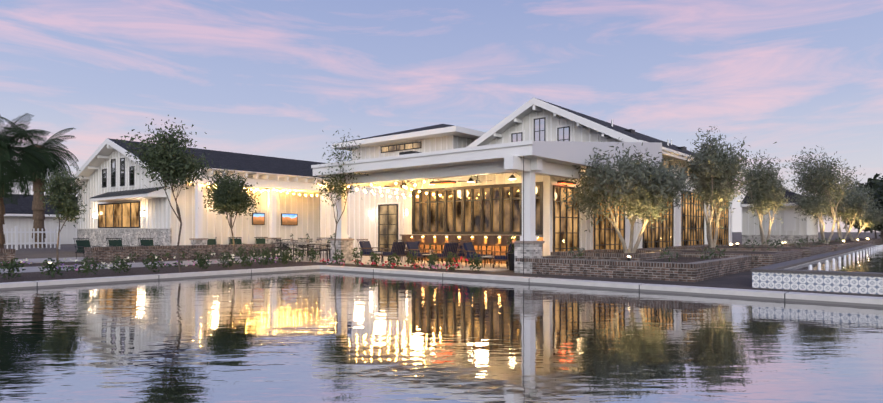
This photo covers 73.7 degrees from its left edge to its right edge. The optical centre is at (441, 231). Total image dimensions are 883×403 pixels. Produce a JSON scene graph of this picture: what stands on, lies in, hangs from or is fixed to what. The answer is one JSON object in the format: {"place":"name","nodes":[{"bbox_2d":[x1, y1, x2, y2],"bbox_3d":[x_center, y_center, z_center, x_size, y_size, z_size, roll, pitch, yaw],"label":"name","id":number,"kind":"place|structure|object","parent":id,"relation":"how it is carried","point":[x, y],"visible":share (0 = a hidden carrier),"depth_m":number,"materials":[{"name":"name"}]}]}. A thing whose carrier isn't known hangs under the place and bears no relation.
{"place":"outdoors","nodes":[
{"label":"outdoors","id":0,"kind":"place"},
{"bbox_2d":[0,270,882,402],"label":"pool water","id":1,"kind":"structure","parent":0,"point":[319,336],"depth_m":7.35,"materials":[{"name":"blue liquid"}]},
{"bbox_2d":[0,265,882,306],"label":"pool kerb","id":2,"kind":"structure","parent":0,"point":[869,301],"depth_m":15.04,"materials":[{"name":"concrete"}]},
{"bbox_2d":[0,251,882,296],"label":"paving","id":3,"kind":"structure","parent":0,"point":[740,280],"depth_m":18.81,"materials":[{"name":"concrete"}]},
{"bbox_2d":[30,165,90,264],"bbox_3d":[-14.372,-0.623,22.289,1.918,3.779,2.167,0,0,-25],"label":"tree","id":4,"kind":"object","parent":3,"relation":"on","point":[67,207],"visible":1,"depth_m":22.10,"materials":[{"name":"green plant"}]},
{"bbox_2d":[116,115,212,271],"bbox_3d":[-8.173,-1.115,17.814,3.291,4.767,2.872,0,0,40],"label":"tree","id":5,"kind":"object","parent":3,"relation":"on","point":[167,160],"visible":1,"depth_m":17.28,"materials":[{"name":"green plant"}]},
{"bbox_2d":[71,138,351,251],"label":"building","id":6,"kind":"structure","parent":3,"relation":"on","point":[125,204],"depth_m":33.26,"materials":[{"name":"white paint"}]},
{"bbox_2d":[201,166,259,263],"bbox_3d":[-8.022,-0.636,22.352,2.208,3.807,2.319,0,0,-19],"label":"tree","id":7,"kind":"object","parent":3,"relation":"on","point":[227,195],"visible":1,"depth_m":22.04,"materials":[{"name":"green plant"}]},
{"bbox_2d":[178,168,333,253],"bbox_3d":[-9.556,-0.892,32.122,2.308,4.311,9.344,0,0,40],"label":"pergola","id":8,"kind":"object","parent":3,"relation":"on","point":[281,182],"visible":0.58,"depth_m":31.44,"materials":[{"name":"white paint"},{"name":"painted wood"}]},
{"bbox_2d":[73,233,521,269],"bbox_3d":[-5.105,0.647,25.244,20.317,1.236,12.738,0,0,40],"label":"outdoor furniture","id":9,"kind":"object","parent":3,"relation":"on","point":[464,247],"visible":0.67,"depth_m":22.82,"materials":[{"name":"black metal"}]},
{"bbox_2d":[310,129,367,261],"bbox_3d":[-3.805,-1.347,22.306,2.145,5.232,2.324,0,0,-27],"label":"sparse tree","id":10,"kind":"object","parent":3,"relation":"on","point":[338,189],"visible":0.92,"depth_m":22.27,"materials":[{"name":"green plant"}]},
{"bbox_2d":[0,237,841,278],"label":"shrubs","id":11,"kind":"object","parent":3,"relation":"on","point":[85,266],"visible":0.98,"depth_m":19.53,"materials":[{"name":"green plant"}]},
{"bbox_2d":[0,238,882,281],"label":"brick planters","id":12,"kind":"object","parent":3,"relation":"on","point":[687,265],"visible":0.85,"depth_m":19.01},
{"bbox_2d":[556,137,712,252],"bbox_3d":[6.460,-1.346,20.730,4.820,4.451,5.648,0,0,7],"label":"olive tree","id":13,"kind":"object","parent":12,"relation":"on","point":[641,190],"visible":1,"depth_m":19.55,"materials":[{"name":"green plant"}]},
{"bbox_2d":[677,126,757,247],"bbox_3d":[11.969,-2.019,26.012,2.960,5.503,3.341,0,0,-31],"label":"olive tree","id":14,"kind":"object","parent":12,"relation":"on","point":[719,169],"visible":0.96,"depth_m":25.55,"materials":[{"name":"green plant"}]},
{"bbox_2d":[785,145,863,243],"bbox_3d":[22.790,-2.383,36.296,4.458,6.354,5.152,0,0,-12],"label":"olive tree","id":15,"kind":"object","parent":12,"relation":"on","point":[820,180],"visible":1,"depth_m":35.12,"materials":[{"name":"green plant"}]},
{"bbox_2d":[816,180,876,242],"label":"olive tree","id":16,"kind":"object","parent":12,"relation":"on","point":[850,207],"visible":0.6,"depth_m":40.16,"materials":[{"name":"green plant"}]},
{"bbox_2d":[838,181,882,240],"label":"olive tree","id":17,"kind":"object","parent":12,"relation":"on","point":[874,216],"visible":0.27,"depth_m":45.12,"materials":[{"name":"green plant"}]},
{"bbox_2d":[49,239,868,265],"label":"landscape lights","id":18,"kind":"object","parent":3,"relation":"on","point":[629,257],"visible":0.58,"depth_m":24.82,"materials":[{"name":"white metal"}]},
{"bbox_2d":[320,172,624,263],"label":"facade","id":19,"kind":"structure","parent":3,"relation":"on","point":[493,206],"depth_m":23.75,"materials":[{"name":"white paint"}]},
{"bbox_2d":[311,140,661,274],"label":"patio roof","id":20,"kind":"structure","parent":3,"relation":"on","point":[529,159],"depth_m":19.29,"materials":[{"name":"white paint"}]},
{"bbox_2d":[467,97,747,248],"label":"gabled building","id":21,"kind":"structure","parent":3,"relation":"on","point":[534,119],"depth_m":29.36,"materials":[{"name":"white paint"}]},
{"bbox_2d":[200,172,575,215],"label":"string lights","id":22,"kind":"object","parent":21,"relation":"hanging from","point":[405,185],"visible":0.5,"depth_m":22.79,"materials":[{"name":"yellow"}]},
{"bbox_2d":[737,142,796,244],"bbox_3d":[17.653,-2.065,32.140,3.078,5.698,2.548,0,0,-25],"label":"olive tree","id":23,"kind":"object","parent":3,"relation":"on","point":[767,186],"visible":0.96,"depth_m":31.82,"materials":[{"name":"green plant"}]},
{"bbox_2d":[750,244,882,294],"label":"pool","id":24,"kind":"structure","parent":3,"relation":"on","point":[858,269],"depth_m":12.97,"materials":[{"name":"tile"}]},
{"bbox_2d":[0,0,882,231],"label":"sky","id":25,"kind":"structure","parent":0,"point":[257,77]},
{"bbox_2d":[4,232,882,263],"bbox_3d":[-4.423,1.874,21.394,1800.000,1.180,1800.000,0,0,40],"label":"ground","id":26,"kind":"structure","parent":0,"point":[64,251],"depth_m":43.68,"materials":[{"name":"green plant"}]},
{"bbox_2d":[0,113,53,248],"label":"date palm","id":27,"kind":"object","parent":26,"relation":"on","point":[11,173],"visible":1,"depth_m":32.92,"materials":[{"name":"green plant"}]},
{"bbox_2d":[3,226,59,249],"bbox_3d":[-31.668,0.464,35.577,0.140,1.600,15.140,0,0,40],"label":"picket fence","id":28,"kind":"object","parent":26,"relation":"on","point":[16,232],"visible":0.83,"depth_m":39.98,"materials":[{"name":"white paint"}]},
{"bbox_2d":[0,117,78,247],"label":"date palm","id":29,"kind":"object","parent":26,"relation":"on","point":[52,156],"visible":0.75,"depth_m":45.22,"materials":[{"name":"green plant"}]},
{"bbox_2d":[332,124,485,190],"bbox_3d":[0.086,-2.761,37.149,9.800,8.050,9.800,0,0,40],"label":"upper roof structure","id":30,"kind":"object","parent":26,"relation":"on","point":[438,137],"depth_m":33.09,"materials":[{"name":"white paint"}]},
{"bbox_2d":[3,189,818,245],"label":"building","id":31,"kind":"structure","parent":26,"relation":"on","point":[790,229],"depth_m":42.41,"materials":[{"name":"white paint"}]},
{"bbox_2d":[843,186,879,237],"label":"distant tree","id":32,"kind":"object","parent":26,"relation":"on","point":[865,230],"visible":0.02,"depth_m":101.73,"materials":[{"name":"green plant"}]},
{"bbox_2d":[850,173,882,237],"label":"distant tree","id":33,"kind":"object","parent":26,"relation":"on","point":[873,181],"depth_m":78.40,"materials":[{"name":"green plant"}]},
{"bbox_2d":[853,184,882,240],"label":"distant tree","id":34,"kind":"object","parent":26,"relation":"on","point":[876,189],"visible":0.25,"depth_m":49.97,"materials":[{"name":"green plant"}]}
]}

